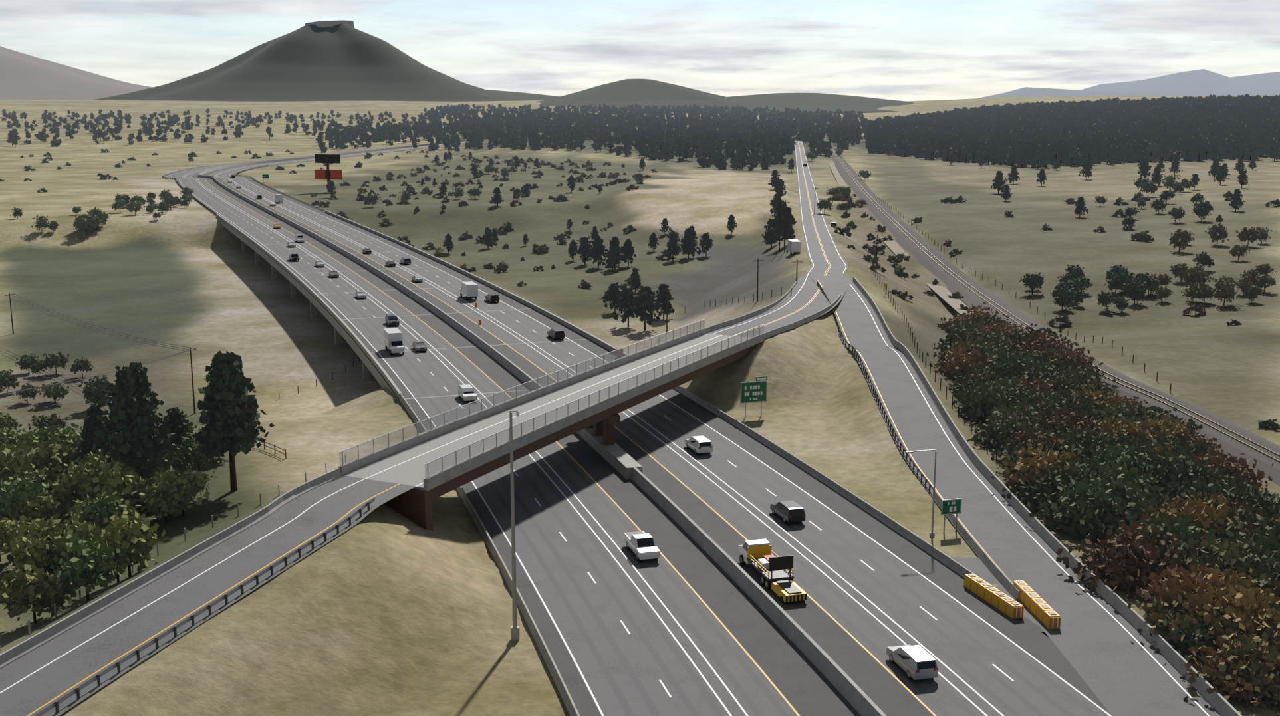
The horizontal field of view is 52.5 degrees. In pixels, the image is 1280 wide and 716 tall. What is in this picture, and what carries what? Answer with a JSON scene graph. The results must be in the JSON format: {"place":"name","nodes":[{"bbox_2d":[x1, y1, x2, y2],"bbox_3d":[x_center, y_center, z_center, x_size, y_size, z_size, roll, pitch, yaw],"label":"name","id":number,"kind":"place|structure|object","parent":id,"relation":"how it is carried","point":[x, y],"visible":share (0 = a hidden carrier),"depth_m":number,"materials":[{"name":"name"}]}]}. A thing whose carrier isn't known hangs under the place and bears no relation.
{"place":"outdoors","nodes":[
{"label":"outdoors","id":0,"kind":"place"},
{"bbox_2d":[0,45,152,100],"bbox_3d":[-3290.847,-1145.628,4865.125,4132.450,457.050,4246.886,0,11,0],"label":"hill","id":1,"kind":"structure","parent":0,"point":[24,76],"depth_m":4795.89,"materials":[{"name":"grey"}]},
{"bbox_2d":[92,23,523,101],"bbox_3d":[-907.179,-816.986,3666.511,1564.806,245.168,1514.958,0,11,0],"label":"mountain","id":2,"kind":"structure","parent":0,"point":[344,62],"depth_m":3355.66,"materials":[{"name":"stone"}]},
{"bbox_2d":[304,19,354,27],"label":"hill butte cap","id":3,"kind":"object","parent":2,"relation":"on","point":[326,23],"visible":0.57,"depth_m":3556.74,"materials":[{"name":"grey"}]},
{"bbox_2d":[216,216,399,401],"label":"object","id":4,"kind":"structure","parent":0,"point":[354,346],"depth_m":282.96,"materials":[{"name":"concrete"}]},
{"bbox_2d":[487,89,559,100],"bbox_3d":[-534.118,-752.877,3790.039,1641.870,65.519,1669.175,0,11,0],"label":"distant hill","id":5,"kind":"structure","parent":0,"point":[524,96],"depth_m":3717.90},
{"bbox_2d":[586,413,620,445],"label":"overpass pier","id":6,"kind":"structure","parent":0,"point":[604,428],"depth_m":162.06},
{"bbox_2d":[0,95,1279,715],"bbox_3d":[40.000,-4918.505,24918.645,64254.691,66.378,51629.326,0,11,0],"label":"ground","id":7,"kind":"structure","parent":0,"point":[383,610],"depth_m":300.58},
{"bbox_2d":[0,454,346,652],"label":"fence posts","id":8,"kind":"object","parent":7,"relation":"on","point":[80,592],"visible":0.82,"depth_m":125.08,"materials":[{"name":"grey"}]},
{"bbox_2d":[73,350,274,491],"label":"trees","id":9,"kind":"object","parent":7,"relation":"on","point":[135,423],"depth_m":144.02,"materials":[{"name":"plant"}]},
{"bbox_2d":[189,347,196,413],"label":"utility pole","id":10,"kind":"object","parent":7,"relation":"on","point":[193,397],"visible":0.95,"depth_m":219.23,"materials":[{"name":"brown wood"}]},
{"bbox_2d":[0,348,196,394],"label":"utility wire","id":11,"kind":"object","parent":10,"relation":"on","point":[90,376],"depth_m":174.74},
{"bbox_2d":[4,293,194,351],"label":"utility wire","id":12,"kind":"object","parent":10,"relation":"attached to","point":[95,330],"depth_m":250.73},
{"bbox_2d":[0,476,408,715],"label":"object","id":13,"kind":"object","parent":7,"relation":"on","point":[34,691],"visible":1,"depth_m":99.95,"materials":[{"name":"asphalt"}]},
{"bbox_2d":[0,467,342,668],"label":"barrier","id":14,"kind":"object","parent":13,"relation":"on","point":[11,655],"visible":1,"depth_m":103.63,"materials":[{"name":"concrete"}]},
{"bbox_2d":[0,478,365,693],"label":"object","id":15,"kind":"object","parent":13,"relation":"on","point":[169,592],"visible":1,"depth_m":100.60,"materials":[{"name":"white paint"}]},
{"bbox_2d":[27,484,398,715],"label":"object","id":16,"kind":"object","parent":13,"relation":"on","point":[50,701],"visible":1,"depth_m":97.70,"materials":[{"name":"orange paint"}]},
{"bbox_2d":[45,485,415,715],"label":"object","id":17,"kind":"object","parent":13,"relation":"on","point":[65,707],"visible":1,"depth_m":97.63,"materials":[{"name":"metal"}]},
{"bbox_2d":[33,497,375,715],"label":"guard","id":18,"kind":"object","parent":17,"relation":"on","point":[98,677],"visible":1,"depth_m":95.44,"materials":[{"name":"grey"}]},
{"bbox_2d":[240,240,370,379],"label":"bridge piers","id":19,"kind":"structure","parent":7,"relation":"on","point":[366,373],"depth_m":317.79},
{"bbox_2d":[314,154,342,184],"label":"billboard","id":20,"kind":"object","parent":7,"relation":"on","point":[328,174],"visible":0.91,"depth_m":629.87,"materials":[{"name":"red"}]},
{"bbox_2d":[384,488,432,530],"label":"abutment","id":21,"kind":"object","parent":7,"relation":"on","point":[415,506],"visible":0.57,"depth_m":125.75,"materials":[{"name":"brown"}]},
{"bbox_2d":[509,399,519,640],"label":"cctv pole","id":22,"kind":"object","parent":7,"relation":"on","point":[514,632],"visible":1,"depth_m":105.33,"materials":[{"name":"grey"}]},
{"bbox_2d":[431,343,757,500],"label":"overpass girders","id":23,"kind":"object","parent":7,"relation":"on","point":[459,481],"visible":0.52,"depth_m":152.13,"materials":[{"name":"concrete"}]},
{"bbox_2d":[342,339,764,491],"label":"girder","id":24,"kind":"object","parent":23,"relation":"on","point":[456,475],"depth_m":149.24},
{"bbox_2d":[343,333,750,487],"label":"overpass deck","id":25,"kind":"structure","parent":24,"relation":"on","point":[413,472],"depth_m":152.17,"materials":[{"name":"concrete"}]},
{"bbox_2d":[337,327,706,475],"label":"bridge parapet","id":26,"kind":"structure","parent":25,"relation":"on","point":[355,464],"depth_m":154.93,"materials":[{"name":"concrete"}]},
{"bbox_2d":[341,320,700,465],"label":"overpass fence posts","id":27,"kind":"object","parent":26,"relation":"on","point":[516,392],"visible":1,"depth_m":158.01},
{"bbox_2d":[338,319,704,453],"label":"overpass fence top","id":28,"kind":"object","parent":27,"relation":"on","point":[507,389],"visible":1,"depth_m":155.12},
{"bbox_2d":[365,335,721,478],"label":"lane edge line","id":29,"kind":"object","parent":25,"relation":"on","point":[528,411],"visible":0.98,"depth_m":154.06,"materials":[{"name":"white paint"}]},
{"bbox_2d":[423,333,765,488],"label":"overpass parapet","id":30,"kind":"structure","parent":25,"relation":"on","point":[445,473],"depth_m":150.43,"materials":[{"name":"concrete"}]},
{"bbox_2d":[426,326,760,477],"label":"overpass fence posts","id":31,"kind":"object","parent":30,"relation":"on","point":[588,401],"visible":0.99,"depth_m":153.48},
{"bbox_2d":[424,323,764,465],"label":"overpass fence top","id":32,"kind":"object","parent":31,"relation":"on","point":[581,397],"visible":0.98,"depth_m":150.71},
{"bbox_2d":[165,141,1111,715],"bbox_3d":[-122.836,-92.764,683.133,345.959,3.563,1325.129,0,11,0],"label":"highway","id":33,"kind":"structure","parent":7,"relation":"on","point":[646,668],"depth_m":126.72,"materials":[{"name":"asphalt"}]},
{"bbox_2d":[236,164,323,212],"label":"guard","id":34,"kind":"object","parent":33,"relation":"on","point":[290,197],"visible":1,"depth_m":656.75,"materials":[{"name":"grey"}]},
{"bbox_2d":[216,214,402,398],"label":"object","id":35,"kind":"structure","parent":33,"relation":"on","point":[390,382],"depth_m":266.51,"materials":[{"name":"concrete"}]},
{"bbox_2d":[162,142,601,715],"bbox_3d":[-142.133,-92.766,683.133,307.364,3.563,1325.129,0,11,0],"label":"road shoulder","id":36,"kind":"object","parent":33,"relation":"on","point":[576,687],"visible":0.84,"depth_m":120.79},
{"bbox_2d":[166,148,603,715],"bbox_3d":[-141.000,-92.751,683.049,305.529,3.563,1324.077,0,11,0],"label":"road edge line","id":37,"kind":"object","parent":33,"relation":"on","point":[492,514],"visible":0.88,"depth_m":125.15,"materials":[{"name":"white paint"}]},
{"bbox_2d":[383,327,404,355],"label":"box truck","id":38,"kind":"object","parent":33,"relation":"on","point":[393,342],"visible":1,"depth_m":227.71,"materials":[{"name":"white paint"}]},
{"bbox_2d":[169,142,635,715],"bbox_3d":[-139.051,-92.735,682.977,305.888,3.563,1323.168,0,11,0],"label":"road wheelpath","id":39,"kind":"object","parent":33,"relation":"on","point":[590,643],"visible":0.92,"depth_m":125.34,"materials":[{"name":"asphalt"}]},
{"bbox_2d":[237,220,589,398],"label":"road bridge joints","id":40,"kind":"object","parent":33,"relation":"on","point":[424,314],"visible":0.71,"depth_m":266.24,"materials":[{"name":"rubber"}]},
{"bbox_2d":[172,144,660,715],"bbox_3d":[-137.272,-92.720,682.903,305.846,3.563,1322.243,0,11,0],"label":"road wheelpath","id":41,"kind":"object","parent":33,"relation":"on","point":[614,646],"visible":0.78,"depth_m":124.61,"materials":[{"name":"asphalt"}]},
{"bbox_2d":[183,150,671,697],"bbox_3d":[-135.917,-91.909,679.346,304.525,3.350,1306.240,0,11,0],"label":"dash","id":42,"kind":"object","parent":33,"relation":"on","point":[540,505],"visible":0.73,"depth_m":121.98,"materials":[{"name":"white paint"}]},
{"bbox_2d":[177,162,699,715],"bbox_3d":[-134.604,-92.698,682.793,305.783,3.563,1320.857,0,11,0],"label":"road wheelpath","id":43,"kind":"object","parent":33,"relation":"on","point":[647,643],"visible":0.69,"depth_m":125.52,"materials":[{"name":"asphalt"}]},
{"bbox_2d":[180,164,725,715],"bbox_3d":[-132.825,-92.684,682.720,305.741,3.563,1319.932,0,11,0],"label":"road wheelpath","id":44,"kind":"object","parent":33,"relation":"on","point":[669,641],"visible":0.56,"depth_m":123.29,"materials":[{"name":"asphalt"}]},
{"bbox_2d":[457,384,477,401],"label":"van","id":45,"kind":"object","parent":44,"relation":"on","point":[466,392],"visible":1,"depth_m":192.16,"materials":[{"name":"white paint"}]},
{"bbox_2d":[182,168,732,715],"bbox_3d":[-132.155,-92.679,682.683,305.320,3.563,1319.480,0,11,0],"label":"solid lane line","id":46,"kind":"object","parent":33,"relation":"on","point":[592,530],"visible":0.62,"depth_m":124.08,"materials":[{"name":"white paint"}]},
{"bbox_2d":[184,166,748,715],"bbox_3d":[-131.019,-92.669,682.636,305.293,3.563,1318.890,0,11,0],"label":"solid lane line","id":47,"kind":"object","parent":33,"relation":"on","point":[586,509],"visible":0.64,"depth_m":126.80,"materials":[{"name":"white paint"}]},
{"bbox_2d":[460,281,478,299],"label":"box truck","id":48,"kind":"object","parent":33,"relation":"on","point":[469,289],"visible":1,"depth_m":288.60,"materials":[{"name":"white paint"}]},
{"bbox_2d":[185,167,764,715],"bbox_3d":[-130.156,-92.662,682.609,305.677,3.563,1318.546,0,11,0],"label":"road wheelpath","id":49,"kind":"object","parent":33,"relation":"on","point":[709,650],"visible":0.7,"depth_m":127.17,"materials":[{"name":"asphalt"}]},
{"bbox_2d":[324,210,628,357],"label":"concrete barrier","id":50,"kind":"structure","parent":33,"relation":"on","point":[587,335],"depth_m":300.06,"materials":[{"name":"concrete"}]},
{"bbox_2d":[398,393,579,715],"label":"barrier","id":51,"kind":"object","parent":33,"relation":"on","point":[562,688],"visible":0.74,"depth_m":113.44,"materials":[{"name":"concrete"}]},
{"bbox_2d":[188,169,789,715],"bbox_3d":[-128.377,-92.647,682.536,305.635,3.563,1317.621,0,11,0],"label":"road wheelpath","id":52,"kind":"object","parent":33,"relation":"on","point":[733,651],"visible":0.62,"depth_m":123.37,"materials":[{"name":"asphalt"}]},
{"bbox_2d":[191,170,799,715],"bbox_3d":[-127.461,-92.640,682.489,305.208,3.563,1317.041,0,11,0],"label":"yellow line","id":53,"kind":"object","parent":33,"relation":"on","point":[632,520],"visible":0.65,"depth_m":123.90,"materials":[{"name":"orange paint"}]},
{"bbox_2d":[191,171,861,715],"bbox_3d":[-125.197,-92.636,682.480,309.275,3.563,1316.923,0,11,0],"label":"road shoulder","id":54,"kind":"object","parent":33,"relation":"on","point":[802,682],"visible":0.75,"depth_m":126.62},
{"bbox_2d":[198,139,886,715],"bbox_3d":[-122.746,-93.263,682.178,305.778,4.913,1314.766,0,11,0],"label":"median barrier","id":55,"kind":"object","parent":33,"relation":"on","point":[854,695],"visible":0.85,"depth_m":128.33,"materials":[{"name":"concrete"}]},
{"bbox_2d":[202,140,932,715],"bbox_3d":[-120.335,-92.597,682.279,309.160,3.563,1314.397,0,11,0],"label":"road shoulder","id":56,"kind":"object","parent":33,"relation":"on","point":[881,687],"visible":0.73,"depth_m":129.65},
{"bbox_2d":[576,427,642,479],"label":"pier base","id":57,"kind":"object","parent":56,"relation":"on","point":[620,460],"visible":0.54,"depth_m":159.10,"materials":[{"name":"concrete"}]},
{"bbox_2d":[738,539,807,602],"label":"attenuator truck","id":58,"kind":"object","parent":56,"relation":"on","point":[762,560],"visible":1,"depth_m":117.93,"materials":[{"name":"white paint"}]},
{"bbox_2d":[212,148,936,715],"bbox_3d":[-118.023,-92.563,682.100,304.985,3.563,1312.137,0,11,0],"label":"yellow line","id":59,"kind":"object","parent":33,"relation":"on","point":[714,511],"visible":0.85,"depth_m":134.68,"materials":[{"name":"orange paint"}]},
{"bbox_2d":[210,141,952,715],"bbox_3d":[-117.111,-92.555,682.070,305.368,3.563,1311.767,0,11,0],"label":"road wheelpath","id":60,"kind":"object","parent":33,"relation":"on","point":[886,656],"visible":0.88,"depth_m":133.44,"materials":[{"name":"asphalt"}]},
{"bbox_2d":[212,141,978,715],"bbox_3d":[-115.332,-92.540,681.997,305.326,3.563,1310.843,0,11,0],"label":"road wheelpath","id":61,"kind":"object","parent":33,"relation":"on","point":[934,680],"visible":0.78,"depth_m":134.06,"materials":[{"name":"asphalt"}]},
{"bbox_2d":[214,148,988,715],"bbox_3d":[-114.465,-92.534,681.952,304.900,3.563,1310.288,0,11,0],"label":"dashed lane line","id":62,"kind":"object","parent":33,"relation":"on","point":[741,504],"visible":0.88,"depth_m":133.03,"materials":[{"name":"white paint"}]},
{"bbox_2d":[216,141,1004,715],"bbox_3d":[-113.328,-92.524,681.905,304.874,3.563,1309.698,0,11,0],"label":"dashed lane line","id":63,"kind":"object","parent":33,"relation":"on","point":[757,509],"visible":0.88,"depth_m":128.97,"materials":[{"name":"white paint"}]},
{"bbox_2d":[226,154,1014,680],"bbox_3d":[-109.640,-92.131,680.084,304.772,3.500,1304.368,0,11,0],"label":"dash","id":64,"kind":"object","parent":33,"relation":"on","point":[814,525],"visible":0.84,"depth_m":124.61,"materials":[{"name":"white paint"}]},
{"bbox_2d":[220,141,1046,715],"bbox_3d":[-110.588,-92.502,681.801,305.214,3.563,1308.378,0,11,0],"label":"road wheelpath","id":65,"kind":"object","parent":33,"relation":"on","point":[953,642],"visible":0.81,"depth_m":124.61,"materials":[{"name":"asphalt"}]},
{"bbox_2d":[684,435,712,454],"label":"suv","id":66,"kind":"object","parent":65,"relation":"on","point":[699,444],"visible":1,"depth_m":162.69,"materials":[{"name":"white paint"}]},
{"bbox_2d":[769,500,805,523],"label":"suv","id":67,"kind":"object","parent":65,"relation":"on","point":[790,511],"visible":1,"depth_m":136.16,"materials":[{"name":"black paint"}]},
{"bbox_2d":[623,531,660,561],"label":"pickup","id":68,"kind":"object","parent":33,"relation":"on","point":[641,545],"visible":1,"depth_m":125.79,"materials":[{"name":"white paint"}]},
{"bbox_2d":[224,142,1073,715],"bbox_3d":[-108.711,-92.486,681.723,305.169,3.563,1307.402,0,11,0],"label":"road wheelpath","id":69,"kind":"object","parent":33,"relation":"on","point":[978,643],"visible":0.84,"depth_m":126.43,"materials":[{"name":"asphalt"}]},
{"bbox_2d":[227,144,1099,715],"bbox_3d":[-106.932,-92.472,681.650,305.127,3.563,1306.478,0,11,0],"label":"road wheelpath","id":70,"kind":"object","parent":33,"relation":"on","point":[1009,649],"visible":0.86,"depth_m":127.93,"materials":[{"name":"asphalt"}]},
{"bbox_2d":[547,328,564,339],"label":"suv","id":71,"kind":"object","parent":70,"relation":"on","point":[556,333],"visible":1,"depth_m":240.87,"materials":[{"name":"black paint"}]},
{"bbox_2d":[229,149,1111,715],"bbox_3d":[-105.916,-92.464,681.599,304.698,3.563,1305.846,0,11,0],"label":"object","id":72,"kind":"object","parent":33,"relation":"on","point":[852,524],"visible":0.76,"depth_m":127.54,"materials":[{"name":"white paint"}]},
{"bbox_2d":[230,142,1111,714],"bbox_3d":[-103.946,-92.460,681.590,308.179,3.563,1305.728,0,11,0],"label":"road shoulder","id":73,"kind":"object","parent":33,"relation":"on","point":[1032,638],"visible":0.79,"depth_m":140.13},
{"bbox_2d":[673,385,994,587],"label":"barrier","id":74,"kind":"object","parent":73,"relation":"on","point":[947,561],"visible":0.87,"depth_m":146.59,"materials":[{"name":"concrete"}]},
{"bbox_2d":[963,573,1023,619],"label":"crash cushion","id":75,"kind":"object","parent":73,"relation":"on","point":[997,598],"visible":1,"depth_m":114.30,"materials":[{"name":"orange plastic"}]},
{"bbox_2d":[809,275,1221,715],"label":"road ramp","id":76,"kind":"structure","parent":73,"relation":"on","point":[1116,666],"depth_m":128.23,"materials":[{"name":"asphalt"}]},
{"bbox_2d":[707,276,849,337],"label":"road overpass","id":77,"kind":"object","parent":76,"relation":"on","point":[805,294],"visible":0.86,"depth_m":231.35,"materials":[{"name":"concrete"}]},
{"bbox_2d":[706,281,797,333],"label":"barrier","id":78,"kind":"object","parent":77,"relation":"on","point":[750,315],"visible":0.99,"depth_m":223.46,"materials":[{"name":"concrete"}]},
{"bbox_2d":[764,294,841,339],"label":"barrier","id":79,"kind":"object","parent":77,"relation":"on","point":[805,320],"visible":1,"depth_m":217.19,"materials":[{"name":"concrete"}]},
{"bbox_2d":[817,281,933,490],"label":"guardrail","id":80,"kind":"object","parent":76,"relation":"on","point":[901,445],"depth_m":179.57,"materials":[{"name":"grey"}]},
{"bbox_2d":[817,279,1006,576],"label":"road edge line","id":81,"kind":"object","parent":76,"relation":"on","point":[899,433],"depth_m":167.47,"materials":[{"name":"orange paint"}]},
{"bbox_2d":[932,490,1020,599],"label":"concrete barrier","id":82,"kind":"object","parent":76,"relation":"on","point":[1010,587],"depth_m":125.42,"materials":[{"name":"concrete"}]},
{"bbox_2d":[934,557,1049,637],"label":"gore area pavement","id":83,"kind":"structure","parent":76,"relation":"on","point":[977,566],"depth_m":122.18,"materials":[{"name":"asphalt"}]},
{"bbox_2d":[849,283,1209,715],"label":"road edge line","id":84,"kind":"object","parent":76,"relation":"on","point":[1040,546],"depth_m":127.77,"materials":[{"name":"white paint"}]},
{"bbox_2d":[1013,580,1060,629],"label":"crash cushion","id":85,"kind":"object","parent":76,"relation":"on","point":[1048,616],"visible":1,"depth_m":111.98,"materials":[{"name":"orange plastic"}]},
{"bbox_2d":[851,276,1242,715],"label":"barrier ramp","id":86,"kind":"structure","parent":76,"relation":"on","point":[1220,705],"depth_m":126.24,"materials":[{"name":"concrete"}]},
{"bbox_2d":[886,644,938,680],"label":"suv","id":87,"kind":"object","parent":33,"relation":"on","point":[915,662],"visible":1,"depth_m":99.60,"materials":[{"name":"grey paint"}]},
{"bbox_2d":[0,148,1279,430],"bbox_3d":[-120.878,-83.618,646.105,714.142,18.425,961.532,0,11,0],"label":"shrubs","id":88,"kind":"object","parent":7,"relation":"on","point":[897,258],"depth_m":511.83,"materials":[{"name":"plant"}]},
{"bbox_2d":[0,129,1279,624],"bbox_3d":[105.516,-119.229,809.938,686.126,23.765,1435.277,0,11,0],"label":"trees","id":89,"kind":"object","parent":7,"relation":"on","point":[96,540],"depth_m":157.29,"materials":[{"name":"plant"}]},
{"bbox_2d":[1,93,1279,172],"bbox_3d":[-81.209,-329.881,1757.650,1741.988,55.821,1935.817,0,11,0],"label":"forest trees","id":90,"kind":"object","parent":7,"relation":"on","point":[1046,132],"depth_m":1299.06,"materials":[{"name":"plant"}]},
{"bbox_2d":[740,376,767,417],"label":"highway sign","id":91,"kind":"object","parent":7,"relation":"on","point":[756,391],"visible":1,"depth_m":181.75,"materials":[{"name":"green"}]},
{"bbox_2d":[785,239,801,254],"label":"parked truck","id":92,"kind":"object","parent":7,"relation":"on","point":[794,246],"visible":0.96,"depth_m":333.25,"materials":[{"name":"white paint"}]},
{"bbox_2d":[794,140,848,276],"bbox_3d":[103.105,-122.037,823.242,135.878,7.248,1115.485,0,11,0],"label":"road","id":93,"kind":"structure","parent":7,"relation":"on","point":[837,265],"depth_m":401.81,"materials":[{"name":"asphalt"}]},
{"bbox_2d":[905,449,936,537],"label":"street light pole","id":94,"kind":"object","parent":7,"relation":"on","point":[931,533],"visible":1,"depth_m":131.49,"materials":[{"name":"grey"}]},
{"bbox_2d":[940,498,962,532],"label":"exit sign","id":95,"kind":"object","parent":7,"relation":"on","point":[949,507],"visible":1,"depth_m":133.17,"materials":[{"name":"green"}]},
{"bbox_2d":[871,265,1038,500],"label":"fence posts","id":96,"kind":"object","parent":7,"relation":"on","point":[930,362],"visible":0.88,"depth_m":209.47,"materials":[{"name":"brown wood"}]},
{"bbox_2d":[881,199,1171,392],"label":"fence posts","id":97,"kind":"object","parent":7,"relation":"on","point":[1030,302],"visible":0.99,"depth_m":299.94,"materials":[{"name":"brown wood"}]},
{"bbox_2d":[824,139,1279,486],"bbox_3d":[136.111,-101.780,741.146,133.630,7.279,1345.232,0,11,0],"label":"rail ballast","id":98,"kind":"structure","parent":7,"relation":"on","point":[1231,448],"depth_m":275.64,"materials":[{"name":"grey"}]},
{"bbox_2d":[823,139,1279,464],"bbox_3d":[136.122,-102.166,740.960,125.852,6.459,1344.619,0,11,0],"label":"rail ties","id":99,"kind":"object","parent":98,"relation":"on","point":[896,223],"visible":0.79,"depth_m":252.69,"materials":[{"name":"brown"}]},
{"bbox_2d":[824,140,1279,456],"bbox_3d":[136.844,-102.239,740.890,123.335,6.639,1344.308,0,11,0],"label":"rail","id":100,"kind":"object","parent":98,"relation":"on","point":[1093,365],"visible":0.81,"depth_m":198.74,"materials":[{"name":"silver metal"}]},
{"bbox_2d":[830,149,1279,462],"bbox_3d":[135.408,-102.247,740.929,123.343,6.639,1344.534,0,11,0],"label":"rail","id":101,"kind":"object","parent":98,"relation":"on","point":[1099,373],"visible":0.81,"depth_m":194.74,"materials":[{"name":"silver metal"}]},
{"bbox_2d":[826,186,1279,715],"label":"autumn trees","id":102,"kind":"object","parent":7,"relation":"on","point":[1176,514],"depth_m":137.19,"materials":[{"name":"plant"}]},
{"bbox_2d":[0,0,1279,101],"label":"sky","id":103,"kind":"structure","parent":0,"point":[894,50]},
{"bbox_2d":[536,78,754,110],"bbox_3d":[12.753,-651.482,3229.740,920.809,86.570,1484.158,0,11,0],"label":"hill","id":104,"kind":"structure","parent":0,"point":[641,92],"depth_m":2948.80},
{"bbox_2d":[702,93,913,115],"bbox_3d":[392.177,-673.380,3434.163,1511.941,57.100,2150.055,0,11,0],"label":"hill","id":105,"kind":"structure","parent":0,"point":[812,102],"depth_m":2985.34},
{"bbox_2d":[828,162,977,316],"bbox_3d":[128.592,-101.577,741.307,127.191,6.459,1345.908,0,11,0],"label":"dirt road","id":106,"kind":"structure","parent":0,"point":[896,248],"depth_m":340.50,"materials":[{"name":"beige"}]},
{"bbox_2d":[978,87,1279,98],"bbox_3d":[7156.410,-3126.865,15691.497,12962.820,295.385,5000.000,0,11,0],"label":"mesa","id":107,"kind":"structure","parent":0,"point":[1026,92],"depth_m":15287.36,"materials":[{"name":"grey"}]},
{"bbox_2d":[1079,69,1279,94],"bbox_3d":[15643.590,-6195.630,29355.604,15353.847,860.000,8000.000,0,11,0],"label":"mountains","id":108,"kind":"structure","parent":0,"point":[1203,81],"depth_m":28006.61,"materials":[{"name":"blue"}]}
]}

